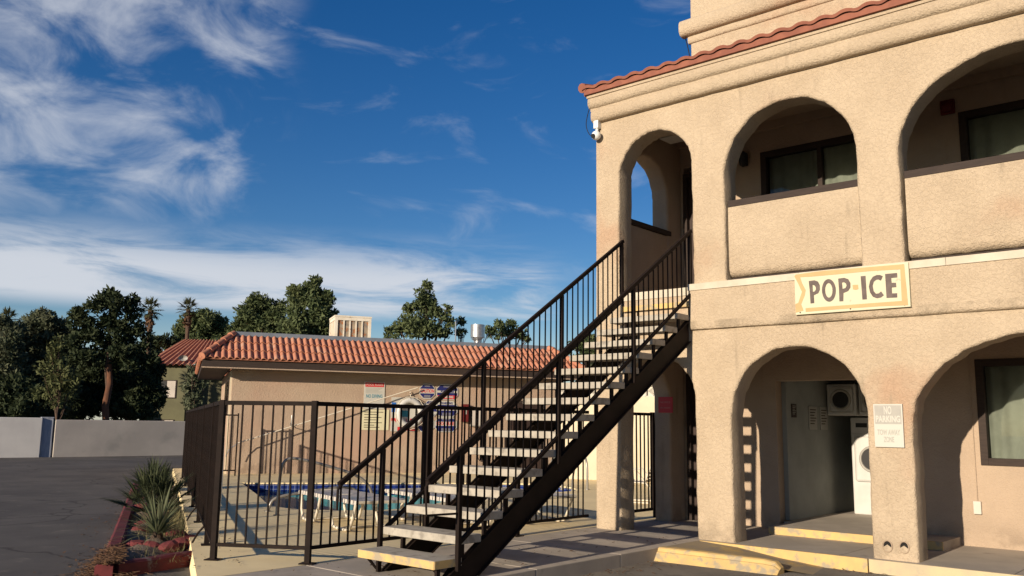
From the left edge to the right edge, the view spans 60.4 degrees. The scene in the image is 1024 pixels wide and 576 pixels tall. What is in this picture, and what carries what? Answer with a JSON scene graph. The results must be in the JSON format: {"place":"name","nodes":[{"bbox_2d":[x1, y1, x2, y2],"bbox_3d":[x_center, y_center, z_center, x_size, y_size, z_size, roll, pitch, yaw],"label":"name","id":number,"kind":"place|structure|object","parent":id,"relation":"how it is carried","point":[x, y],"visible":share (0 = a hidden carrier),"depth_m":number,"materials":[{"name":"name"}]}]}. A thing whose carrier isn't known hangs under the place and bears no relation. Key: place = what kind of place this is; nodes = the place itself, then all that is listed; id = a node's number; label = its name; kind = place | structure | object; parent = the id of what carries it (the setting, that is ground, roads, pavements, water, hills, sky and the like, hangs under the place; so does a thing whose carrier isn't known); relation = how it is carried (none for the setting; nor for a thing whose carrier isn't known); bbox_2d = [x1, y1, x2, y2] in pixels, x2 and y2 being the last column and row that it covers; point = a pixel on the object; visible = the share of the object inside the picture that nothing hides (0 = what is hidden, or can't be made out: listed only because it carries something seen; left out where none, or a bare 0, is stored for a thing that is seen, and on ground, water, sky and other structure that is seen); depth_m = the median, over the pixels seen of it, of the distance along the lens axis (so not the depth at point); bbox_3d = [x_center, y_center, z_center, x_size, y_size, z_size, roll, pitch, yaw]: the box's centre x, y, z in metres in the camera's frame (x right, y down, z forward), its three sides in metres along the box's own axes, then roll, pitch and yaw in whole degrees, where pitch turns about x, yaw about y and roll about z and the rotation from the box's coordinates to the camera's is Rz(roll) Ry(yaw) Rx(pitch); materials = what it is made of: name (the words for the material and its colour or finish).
{"place":"outdoors","nodes":[
{"label":"outdoors","id":0,"kind":"place"},
{"bbox_2d":[0,0,690,419],"label":"sky","id":1,"kind":"structure","parent":0,"point":[215,153],"materials":[{"name":"blue"}]},
{"bbox_2d":[0,420,891,575],"bbox_3d":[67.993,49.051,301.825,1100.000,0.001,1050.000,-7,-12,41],"label":"asphalt ground","id":2,"kind":"structure","parent":0,"point":[45,502],"depth_m":15.54,"materials":[{"name":"asphalt"}]},
{"bbox_2d":[0,306,18,321],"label":"palm tree","id":3,"kind":"object","parent":2,"relation":"on","point":[9,312],"visible":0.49,"depth_m":52.20,"materials":[{"name":"plant"}]},
{"bbox_2d":[0,313,31,392],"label":"broadleaf tree","id":4,"kind":"object","parent":2,"relation":"on","point":[13,357],"visible":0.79,"depth_m":42.92,"materials":[{"name":"green plant"}]},
{"bbox_2d":[0,417,42,457],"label":"rendered wall","id":5,"kind":"structure","parent":2,"relation":"on","point":[20,437],"depth_m":34.89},
{"bbox_2d":[0,371,45,417],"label":"shrub","id":6,"kind":"object","parent":2,"relation":"on","point":[16,400],"visible":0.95,"depth_m":40.23,"materials":[{"name":"green plant"}]},
{"bbox_2d":[23,374,66,423],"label":"shrub","id":7,"kind":"object","parent":2,"relation":"on","point":[49,411],"visible":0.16,"depth_m":42.61,"materials":[{"name":"green plant"}]},
{"bbox_2d":[39,417,54,456],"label":"wall pier","id":8,"kind":"structure","parent":2,"relation":"on","point":[46,436],"depth_m":35.55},
{"bbox_2d":[13,305,82,414],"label":"broadleaf tree","id":9,"kind":"object","parent":2,"relation":"on","point":[44,326],"visible":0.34,"depth_m":45.37,"materials":[{"name":"green plant"}]},
{"bbox_2d":[28,333,84,419],"bbox_3d":[-20.198,4.678,38.829,2.123,5.432,2.025,-7,-12,41],"label":"pine tree","id":10,"kind":"object","parent":2,"relation":"on","point":[64,381],"visible":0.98,"depth_m":38.79,"materials":[{"name":"green plant"}]},
{"bbox_2d":[60,375,101,419],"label":"shrub","id":11,"kind":"object","parent":2,"relation":"on","point":[86,404],"visible":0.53,"depth_m":48.52,"materials":[{"name":"green plant"}]},
{"bbox_2d":[69,536,148,575],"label":"needle litter","id":12,"kind":"object","parent":2,"relation":"on","point":[110,555],"visible":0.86,"depth_m":9.14,"materials":[{"name":"brown plant"}]},
{"bbox_2d":[62,284,161,419],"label":"pine tree","id":13,"kind":"object","parent":2,"relation":"on","point":[125,351],"visible":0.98,"depth_m":45.24,"materials":[{"name":"green plant"}]},
{"bbox_2d":[51,420,184,456],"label":"rendered wall","id":14,"kind":"structure","parent":2,"relation":"on","point":[84,438],"depth_m":37.32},
{"bbox_2d":[72,350,166,420],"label":"pine tree","id":15,"kind":"object","parent":2,"relation":"on","point":[93,377],"visible":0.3,"depth_m":50.22,"materials":[{"name":"green plant"}]},
{"bbox_2d":[100,372,138,419],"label":"shrub","id":16,"kind":"object","parent":2,"relation":"on","point":[112,413],"visible":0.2,"depth_m":50.16,"materials":[{"name":"green plant"}]},
{"bbox_2d":[111,369,169,420],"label":"shrub","id":17,"kind":"object","parent":2,"relation":"on","point":[142,398],"visible":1,"depth_m":47.23,"materials":[{"name":"green plant"}]},
{"bbox_2d":[94,483,191,575],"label":"planter kerb","id":18,"kind":"structure","parent":2,"relation":"on","point":[142,565],"depth_m":9.42,"materials":[{"name":"red paint"}]},
{"bbox_2d":[139,296,162,420],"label":"palm tree","id":19,"kind":"object","parent":2,"relation":"on","point":[149,321],"visible":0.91,"depth_m":57.50,"materials":[{"name":"plant"}]},
{"bbox_2d":[121,487,188,559],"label":"planter soil","id":20,"kind":"structure","parent":2,"relation":"on","point":[136,550],"depth_m":10.60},
{"bbox_2d":[124,540,145,547],"bbox_3d":[-4.421,3.056,10.399,0.304,0.140,0.250,0,-3,13],"label":"rock","id":21,"kind":"object","parent":20,"relation":"on","point":[134,542],"visible":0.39,"depth_m":10.34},
{"bbox_2d":[98,459,195,518],"bbox_3d":[-5.620,3.115,13.747,1.462,1.012,1.502,-7,-12,41],"label":"fan palm","id":22,"kind":"object","parent":20,"relation":"on","point":[163,482],"visible":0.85,"depth_m":13.59,"materials":[{"name":"green plant"}]},
{"bbox_2d":[143,541,159,547],"bbox_3d":[-4.268,3.054,10.372,0.312,0.150,0.223,2,2,42],"label":"rock","id":23,"kind":"object","parent":20,"relation":"on","point":[151,543],"visible":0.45,"depth_m":10.32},
{"bbox_2d":[109,481,201,544],"bbox_3d":[-4.356,2.794,10.834,1.230,0.830,1.192,-7,-12,41],"label":"yucca","id":24,"kind":"object","parent":20,"relation":"on","point":[158,525],"visible":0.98,"depth_m":10.78,"materials":[{"name":"green plant"}]},
{"bbox_2d":[128,454,183,492],"bbox_3d":[-7.243,3.784,17.850,1.228,0.894,1.414,-7,-12,41],"label":"fan palm","id":25,"kind":"object","parent":20,"relation":"on","point":[153,464],"visible":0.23,"depth_m":17.82,"materials":[{"name":"green plant"}]},
{"bbox_2d":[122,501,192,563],"bbox_3d":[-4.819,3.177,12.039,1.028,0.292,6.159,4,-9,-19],"label":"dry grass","id":26,"kind":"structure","parent":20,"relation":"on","point":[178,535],"depth_m":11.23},
{"bbox_2d":[158,540,179,552],"bbox_3d":[-4.046,3.056,10.349,0.255,0.156,0.321,-5,-10,-23],"label":"rock","id":27,"kind":"object","parent":20,"relation":"on","point":[173,544],"visible":0.78,"depth_m":10.26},
{"bbox_2d":[148,480,189,516],"bbox_3d":[-5.084,3.161,13.041,0.931,0.735,0.796,3,-9,-13],"label":"yucca","id":28,"kind":"object","parent":20,"relation":"on","point":[173,500],"visible":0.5,"depth_m":12.99,"materials":[{"name":"green plant"}]},
{"bbox_2d":[165,529,186,535],"bbox_3d":[-4.320,3.208,11.375,0.329,0.151,0.270,11,-6,-1],"label":"rock","id":29,"kind":"object","parent":20,"relation":"on","point":[184,533],"visible":0.22,"depth_m":11.31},
{"bbox_2d":[173,537,189,550],"bbox_3d":[-4.013,3.103,10.649,0.216,0.132,0.272,4,-1,-37],"label":"rock","id":30,"kind":"object","parent":20,"relation":"on","point":[180,540],"visible":0.58,"depth_m":10.60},
{"bbox_2d":[144,332,180,353],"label":"pine tree","id":31,"kind":"object","parent":2,"relation":"on","point":[163,341],"visible":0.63,"depth_m":66.66,"materials":[{"name":"green plant"}]},
{"bbox_2d":[176,296,200,339],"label":"palm tree","id":32,"kind":"object","parent":2,"relation":"on","point":[187,321],"visible":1,"depth_m":65.91,"materials":[{"name":"plant"}]},
{"bbox_2d":[148,339,230,420],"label":"apartment house","id":33,"kind":"structure","parent":2,"relation":"on","point":[173,380],"depth_m":61.22,"materials":[{"name":"beige paint"}]},
{"bbox_2d":[161,380,176,397],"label":"window","id":34,"kind":"structure","parent":33,"relation":"in","point":[172,384],"depth_m":60.85,"materials":[{"name":"white glass"}]},
{"bbox_2d":[178,355,187,365],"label":"satellite dish","id":35,"kind":"object","parent":33,"relation":"attached to","point":[182,358],"visible":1,"depth_m":61.06,"materials":[{"name":"white metal"}]},
{"bbox_2d":[178,363,210,410],"bbox_3d":[-13.541,5.230,37.294,1.295,4.057,1.176,-7,-12,41],"label":"broadleaf tree","id":36,"kind":"object","parent":2,"relation":"on","point":[192,391],"visible":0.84,"depth_m":37.34,"materials":[{"name":"green plant"}]},
{"bbox_2d":[171,307,229,340],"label":"pine tree","id":37,"kind":"object","parent":2,"relation":"on","point":[208,324],"visible":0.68,"depth_m":69.38,"materials":[{"name":"green plant"}]},
{"bbox_2d":[224,291,289,334],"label":"pine tree","id":38,"kind":"object","parent":2,"relation":"on","point":[257,312],"visible":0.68,"depth_m":53.45,"materials":[{"name":"green plant"}]},
{"bbox_2d":[274,274,339,335],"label":"pine tree","id":39,"kind":"object","parent":2,"relation":"on","point":[318,302],"visible":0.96,"depth_m":52.31,"materials":[{"name":"green plant"}]},
{"bbox_2d":[195,331,584,473],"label":"pool house","id":40,"kind":"structure","parent":2,"relation":"on","point":[281,367],"depth_m":25.03,"materials":[{"name":"paint"}]},
{"bbox_2d":[226,379,229,413],"bbox_3d":[-8.248,3.155,25.505,0.031,1.000,0.750,4,-9,-20],"label":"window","id":41,"kind":"structure","parent":40,"relation":"in","point":[227,396],"depth_m":25.21,"materials":[{"name":"glass"}]},
{"bbox_2d":[329,315,371,337],"bbox_3d":[-5.192,1.427,28.166,1.164,0.950,1.164,4,-9,-20],"label":"evaporative cooler","id":42,"kind":"object","parent":40,"relation":"on","point":[349,326],"visible":0.67,"depth_m":27.70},
{"bbox_2d":[363,381,384,408],"bbox_3d":[-3.974,3.096,25.395,0.600,0.780,0.026,4,-9,-20],"label":"pool rules sign","id":43,"kind":"object","parent":40,"relation":"attached to","point":[373,391],"visible":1,"depth_m":25.39,"materials":[{"name":"grey"}]},
{"bbox_2d":[362,409,388,429],"bbox_3d":[-3.937,3.789,25.308,0.800,0.585,0.021,4,-9,-20],"label":"notice board","id":44,"kind":"object","parent":40,"relation":"attached to","point":[373,413],"visible":0.83,"depth_m":25.30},
{"bbox_2d":[390,397,417,431],"bbox_3d":[-3.138,3.679,25.623,0.780,0.980,0.019,4,-9,-20],"label":"safety sign","id":45,"kind":"object","parent":40,"relation":"attached to","point":[395,400],"visible":0.43,"depth_m":25.61,"materials":[{"name":"grey"}]},
{"bbox_2d":[395,392,422,429],"bbox_3d":[-2.969,3.568,25.616,0.900,1.105,0.170,4,-9,-20],"label":"life ring","id":46,"kind":"object","parent":40,"relation":"attached to","point":[410,400],"visible":0.51,"depth_m":25.55,"materials":[{"name":"white plastic"}]},
{"bbox_2d":[419,384,434,398],"bbox_3d":[-2.496,3.045,25.944,0.480,0.450,0.020,4,-9,-20],"label":"octagon sign","id":47,"kind":"object","parent":40,"relation":"attached to","point":[426,391],"visible":1,"depth_m":25.94,"materials":[{"name":"blue"}]},
{"bbox_2d":[424,400,437,415],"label":"octagon sign","id":48,"kind":"object","parent":40,"relation":"attached to","point":[428,402],"visible":0.16,"depth_m":25.92,"materials":[{"name":"grey"}]},
{"bbox_2d":[434,417,456,431],"bbox_3d":[-1.956,4.037,25.998,0.680,0.440,0.019,4,-9,-20],"label":"octagon sign","id":49,"kind":"object","parent":40,"relation":"attached to","point":[442,421],"visible":0.56,"depth_m":25.99,"materials":[{"name":"blue"}]},
{"bbox_2d":[436,384,457,399],"bbox_3d":[-1.924,3.090,26.151,0.680,0.460,0.019,4,-9,-20],"label":"octagon sign","id":50,"kind":"object","parent":40,"relation":"attached to","point":[441,388],"visible":0.66,"depth_m":26.14,"materials":[{"name":"blue"}]},
{"bbox_2d":[436,401,457,416],"bbox_3d":[-1.940,3.583,26.071,0.680,0.460,0.019,4,-9,-20],"label":"octagon sign","id":51,"kind":"object","parent":40,"relation":"attached to","point":[444,403],"visible":0.47,"depth_m":26.07,"materials":[{"name":"blue"}]},
{"bbox_2d":[461,404,468,421],"bbox_3d":[-1.391,3.719,26.179,0.200,0.520,0.185,4,-9,-20],"label":"red cabinet","id":52,"kind":"object","parent":40,"relation":"attached to","point":[466,405],"visible":0.43,"depth_m":26.10,"materials":[{"name":"red"}]},
{"bbox_2d":[470,410,479,425],"bbox_3d":[-1.079,3.859,26.306,0.330,0.550,0.126,4,-9,-20],"label":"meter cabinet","id":53,"kind":"object","parent":40,"relation":"attached to","point":[473,418],"visible":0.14,"depth_m":26.23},
{"bbox_2d":[471,324,487,342],"bbox_3d":[-1.099,1.654,29.040,0.543,0.880,0.464,-2,-9,16],"label":"roof vent","id":54,"kind":"object","parent":40,"relation":"on","point":[477,333],"visible":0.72,"depth_m":28.91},
{"bbox_2d":[510,400,540,468],"bbox_3d":[0.409,4.513,26.807,1.130,2.150,0.045,4,-9,-20],"label":"door","id":55,"kind":"structure","parent":40,"relation":"in","point":[520,405],"depth_m":26.82,"materials":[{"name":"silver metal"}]},
{"bbox_3d":[-6.114,3.677,24.334,0.024,0.312,0.369,4,-9,-20],"label":"wall hook","id":56,"kind":"object","parent":40,"relation":"attached to","visible":0},
{"bbox_2d":[225,387,417,456],"bbox_3d":[-5.201,3.702,24.609,5.269,2.000,0.042,4,-9,-22],"label":"skimmer pole","id":57,"kind":"object","parent":56,"relation":"attached to","point":[323,416],"visible":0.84,"depth_m":24.57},
{"bbox_2d":[383,325,400,338],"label":"shrub","id":58,"kind":"object","parent":2,"relation":"on","point":[389,331],"visible":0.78,"depth_m":44.55,"materials":[{"name":"green plant"}]},
{"bbox_2d":[245,484,574,494],"bbox_3d":[-1.932,4.379,18.031,7.544,0.260,6.682,3,-9,-12],"label":"pool basin","id":59,"kind":"object","parent":2,"relation":"in","point":[284,489],"depth_m":20.77,"materials":[{"name":"blue tile"}]},
{"bbox_2d":[259,495,455,509],"bbox_3d":[-1.942,5.031,17.930,7.544,1.060,6.682,3,-9,-12],"label":"pool lining","id":60,"kind":"object","parent":59,"relation":"in","point":[294,501],"depth_m":20.82,"materials":[{"name":"tile"}]},
{"bbox_2d":[173,468,655,575],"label":"pool deck","id":61,"kind":"structure","parent":2,"relation":"on","point":[250,560],"depth_m":12.58,"materials":[{"name":"concrete"}]},
{"bbox_2d":[172,472,196,575],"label":"deck edge","id":62,"kind":"object","parent":61,"relation":"attached to","point":[192,571],"visible":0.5,"depth_m":10.46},
{"bbox_2d":[180,401,224,548],"bbox_3d":[-5.660,2.951,15.598,0.265,1.658,13.648,4,-9,-21],"label":"iron fence","id":63,"kind":"object","parent":61,"relation":"on","point":[200,444],"visible":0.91,"depth_m":12.41,"materials":[{"name":"metal"}]},
{"bbox_2d":[223,413,238,475],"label":"side gate","id":64,"kind":"structure","parent":61,"relation":"on","point":[232,442],"depth_m":23.10,"materials":[{"name":"brown metal"}]},
{"bbox_2d":[204,400,318,564],"bbox_3d":[-2.594,2.012,9.220,1.191,1.658,0.120,-1,-9,10],"label":"iron fence","id":65,"kind":"object","parent":61,"relation":"on","point":[215,544],"visible":1,"depth_m":9.21,"materials":[{"name":"metal"}]},
{"bbox_2d":[264,457,373,515],"bbox_3d":[-3.036,3.459,14.141,1.736,1.491,0.764,4,-9,-22],"label":"pool handrail","id":66,"kind":"object","parent":61,"relation":"on","point":[320,464],"visible":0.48,"depth_m":14.04,"materials":[{"name":"silver metal"}]},
{"bbox_2d":[298,489,404,530],"bbox_3d":[-2.315,3.145,12.491,0.728,0.426,2.178,7,-10,-33],"label":"sun lounger","id":67,"kind":"object","parent":61,"relation":"on","point":[318,493],"visible":0.63,"depth_m":12.45,"materials":[{"name":"white plastic"}]},
{"bbox_2d":[385,488,496,525],"bbox_3d":[-1.066,3.228,12.916,0.728,0.426,2.178,7,-11,-34],"label":"sun lounger","id":68,"kind":"object","parent":61,"relation":"on","point":[432,494],"visible":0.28,"depth_m":13.01,"materials":[{"name":"white plastic"}]},
{"bbox_2d":[312,402,588,549],"bbox_3d":[-0.479,2.309,10.958,0.120,1.658,4.820,-7,-12,41],"label":"iron fence","id":69,"kind":"object","parent":61,"relation":"on","point":[427,445],"visible":0.53,"depth_m":10.22,"materials":[{"name":"metal"}]},
{"bbox_2d":[481,487,576,521],"bbox_3d":[0.017,3.348,13.601,0.728,0.426,2.178,7,-11,-36],"label":"sun lounger","id":70,"kind":"object","parent":61,"relation":"on","point":[560,497],"visible":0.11,"depth_m":13.08,"materials":[{"name":"white plastic"}]},
{"bbox_2d":[551,457,589,490],"bbox_3d":[1.262,4.527,19.983,0.702,1.471,0.832,5,-10,-26],"label":"pool handrail","id":71,"kind":"object","parent":61,"relation":"on","point":[586,462],"visible":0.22,"depth_m":19.83,"materials":[{"name":"silver metal"}]},
{"bbox_2d":[561,386,654,479],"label":"pierced block wall","id":72,"kind":"structure","parent":61,"relation":"on","point":[645,402],"depth_m":23.30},
{"bbox_2d":[634,468,650,503],"bbox_3d":[2.421,3.601,16.800,0.832,0.960,0.596,-3,-9,21],"label":"pool chair","id":73,"kind":"object","parent":61,"relation":"on","point":[646,478],"visible":0.21,"depth_m":16.54,"materials":[{"name":"white plastic"}]},
{"bbox_2d":[653,412,655,517],"bbox_3d":[2.298,2.841,14.165,0.080,1.660,0.150,-7,-12,41],"label":"gate post","id":74,"kind":"object","parent":61,"relation":"on","point":[654,513],"visible":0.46,"depth_m":14.10,"materials":[{"name":"brown metal"}]},
{"bbox_2d":[634,412,654,512],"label":"pool gate","id":75,"kind":"structure","parent":74,"relation":"attached to","point":[652,462],"depth_m":13.97,"materials":[{"name":"brown metal"}]},
{"bbox_2d":[390,278,456,340],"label":"pine tree","id":76,"kind":"object","parent":2,"relation":"on","point":[425,304],"visible":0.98,"depth_m":51.80,"materials":[{"name":"green plant"}]},
{"bbox_2d":[33,506,881,575],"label":"leaf litter","id":77,"kind":"object","parent":2,"relation":"on","point":[370,564],"visible":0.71,"depth_m":9.86,"materials":[{"name":"brown plant"}]},
{"bbox_2d":[453,316,467,341],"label":"pine tree","id":78,"kind":"object","parent":2,"relation":"on","point":[461,321],"visible":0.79,"depth_m":53.07,"materials":[{"name":"green plant"}]},
{"bbox_2d":[485,318,531,344],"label":"pine tree","id":79,"kind":"object","parent":2,"relation":"on","point":[505,331],"visible":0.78,"depth_m":58.09,"materials":[{"name":"green plant"}]},
{"bbox_2d":[568,334,594,364],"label":"pine tree","id":80,"kind":"object","parent":2,"relation":"on","point":[586,339],"visible":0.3,"depth_m":59.54,"materials":[{"name":"green plant"}]},
{"bbox_2d":[228,519,1023,575],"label":"walkway","id":81,"kind":"structure","parent":2,"relation":"on","point":[618,551],"depth_m":10.25,"materials":[{"name":"grey concrete"}]},
{"bbox_2d":[336,229,692,575],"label":"outside staircase","id":82,"kind":"structure","parent":81,"relation":"on","point":[477,557],"depth_m":9.75,"materials":[{"name":"metal"}]},
{"bbox_2d":[700,540,868,572],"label":"yellow kerb","id":83,"kind":"structure","parent":2,"relation":"on","point":[857,564],"depth_m":10.27,"materials":[{"name":"paint"}]},
{"bbox_2d":[578,0,1023,562],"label":"motel building","id":84,"kind":"structure","parent":2,"relation":"on","point":[842,132],"depth_m":11.42,"materials":[{"name":"beige paint"}]},
{"bbox_2d":[591,120,600,139],"bbox_3d":[1.272,-2.417,13.290,0.144,0.382,0.179,-7,-12,41],"label":"security camera","id":85,"kind":"object","parent":84,"relation":"attached to","point":[596,134],"visible":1,"depth_m":13.27,"materials":[{"name":"white"}]},
{"bbox_2d":[658,397,672,412],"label":"notice sign","id":86,"kind":"object","parent":84,"relation":"attached to","point":[665,404],"visible":1,"depth_m":13.78,"materials":[{"name":"red"}]},
{"bbox_2d":[659,135,683,143],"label":"ceiling","id":87,"kind":"structure","parent":84,"relation":"attached to","point":[671,139],"depth_m":13.75,"materials":[{"name":"paint"}]},
{"bbox_2d":[682,173,693,287],"bbox_3d":[3.212,-0.790,14.202,0.896,2.270,0.190,-7,-12,41],"label":"door","id":88,"kind":"structure","parent":84,"relation":"in","point":[687,178],"depth_m":14.48,"materials":[{"name":"brown metal"}]},
{"bbox_2d":[686,374,697,519],"bbox_3d":[3.166,2.475,13.699,0.896,2.270,0.190,-7,-12,41],"label":"door","id":89,"kind":"structure","parent":84,"relation":"in","point":[690,392],"depth_m":13.90,"materials":[{"name":"black metal"}]},
{"bbox_2d":[739,151,747,166],"bbox_3d":[3.635,-2.023,13.833,0.140,0.250,0.167,-7,-12,41],"label":"wall lamp","id":90,"kind":"object","parent":84,"relation":"attached to","point":[743,160],"visible":0.92,"depth_m":13.77,"materials":[{"name":"black plastic"}]},
{"bbox_2d":[791,404,796,417],"bbox_3d":[4.274,1.861,13.338,0.016,0.200,0.160,-7,-12,41],"label":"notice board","id":91,"kind":"object","parent":84,"relation":"attached to","point":[793,411],"visible":1,"depth_m":13.32,"materials":[{"name":"grey"}]},
{"bbox_2d":[760,134,856,194],"bbox_3d":[4.690,-1.444,13.031,2.030,1.510,0.215,-7,-12,41],"label":"window","id":92,"kind":"structure","parent":84,"relation":"in","point":[832,160],"depth_m":13.32,"materials":[{"name":"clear glass"}]},
{"bbox_2d":[808,406,816,429],"bbox_3d":[4.733,2.046,13.843,0.016,0.360,0.300,-7,-12,41],"label":"notice board","id":93,"kind":"object","parent":84,"relation":"attached to","point":[812,414],"visible":1,"depth_m":13.82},
{"bbox_2d":[819,407,827,429],"bbox_3d":[5.016,2.099,14.163,0.016,0.360,0.280,-7,-12,41],"label":"notice board","id":94,"kind":"object","parent":84,"relation":"attached to","point":[823,419],"visible":1,"depth_m":14.14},
{"bbox_2d":[794,262,911,314],"bbox_3d":[4.021,0.020,10.457,1.352,0.514,0.049,-7,-12,41],"label":"painted sign","id":95,"kind":"object","parent":84,"relation":"attached to","point":[886,286],"visible":1,"depth_m":10.41,"materials":[{"name":"beige paint"}]},
{"bbox_2d":[850,418,871,514],"bbox_3d":[5.939,2.861,14.163,0.680,1.520,0.777,-7,-12,41],"label":"laundry machine","id":96,"kind":"object","parent":84,"relation":"on","point":[861,467],"visible":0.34,"depth_m":14.02,"materials":[{"name":"white metal"}]},
{"bbox_2d":[827,384,860,415],"bbox_3d":[5.506,1.836,14.380,0.470,0.500,0.777,-7,-12,41],"label":"laundry machine","id":97,"kind":"object","parent":96,"relation":"on","point":[842,399],"visible":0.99,"depth_m":14.09,"materials":[{"name":"white metal"}]},
{"bbox_2d":[858,384,867,415],"bbox_3d":[5.890,1.790,14.047,0.470,0.500,0.777,-7,-12,41],"label":"laundry machine","id":98,"kind":"object","parent":84,"relation":"attached to","point":[863,410],"visible":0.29,"depth_m":13.88,"materials":[{"name":"white metal"}]},
{"bbox_2d":[873,404,904,447],"bbox_3d":[4.299,1.570,10.042,0.322,0.488,0.032,-7,-12,41],"label":"parking sign","id":99,"kind":"object","parent":84,"relation":"attached to","point":[888,425],"visible":1,"depth_m":10.03,"materials":[{"name":"grey"}]},
{"bbox_2d":[940,99,954,115],"bbox_3d":[5.901,-2.460,11.939,0.180,0.200,0.105,-7,-12,41],"label":"fire alarm","id":100,"kind":"object","parent":84,"relation":"attached to","point":[947,107],"visible":1,"depth_m":11.91,"materials":[{"name":"red"}]},
{"bbox_2d":[967,355,981,513],"bbox_3d":[5.899,1.769,11.278,0.090,2.200,0.045,-7,-12,41],"label":"conduit","id":101,"kind":"object","parent":84,"relation":"attached to","point":[977,506],"visible":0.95,"depth_m":11.19,"materials":[{"name":"paint"}]},
{"bbox_2d":[958,99,1023,161],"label":"window","id":102,"kind":"structure","parent":84,"relation":"in","point":[994,130],"depth_m":11.66,"materials":[{"name":"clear glass"}]},
{"bbox_2d":[974,358,1023,466],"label":"window","id":103,"kind":"structure","parent":84,"relation":"in","point":[999,382],"depth_m":11.19,"materials":[{"name":"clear glass"}]},
{"bbox_2d":[869,559,1022,575],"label":"faded kerb","id":104,"kind":"structure","parent":2,"relation":"on","point":[892,568],"depth_m":9.55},
{"bbox_2d":[581,561,890,575],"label":"asphalt apron","id":105,"kind":"object","parent":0,"point":[646,568],"depth_m":9.75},
{"bbox_2d":[654,546,783,574],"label":"ramp lip","id":106,"kind":"object","parent":105,"relation":"on","point":[710,559],"visible":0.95,"depth_m":10.07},
{"bbox_2d":[668,541,822,574],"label":"ramp","id":107,"kind":"structure","parent":105,"relation":"on","point":[791,565],"depth_m":10.56,"materials":[{"name":"concrete"}]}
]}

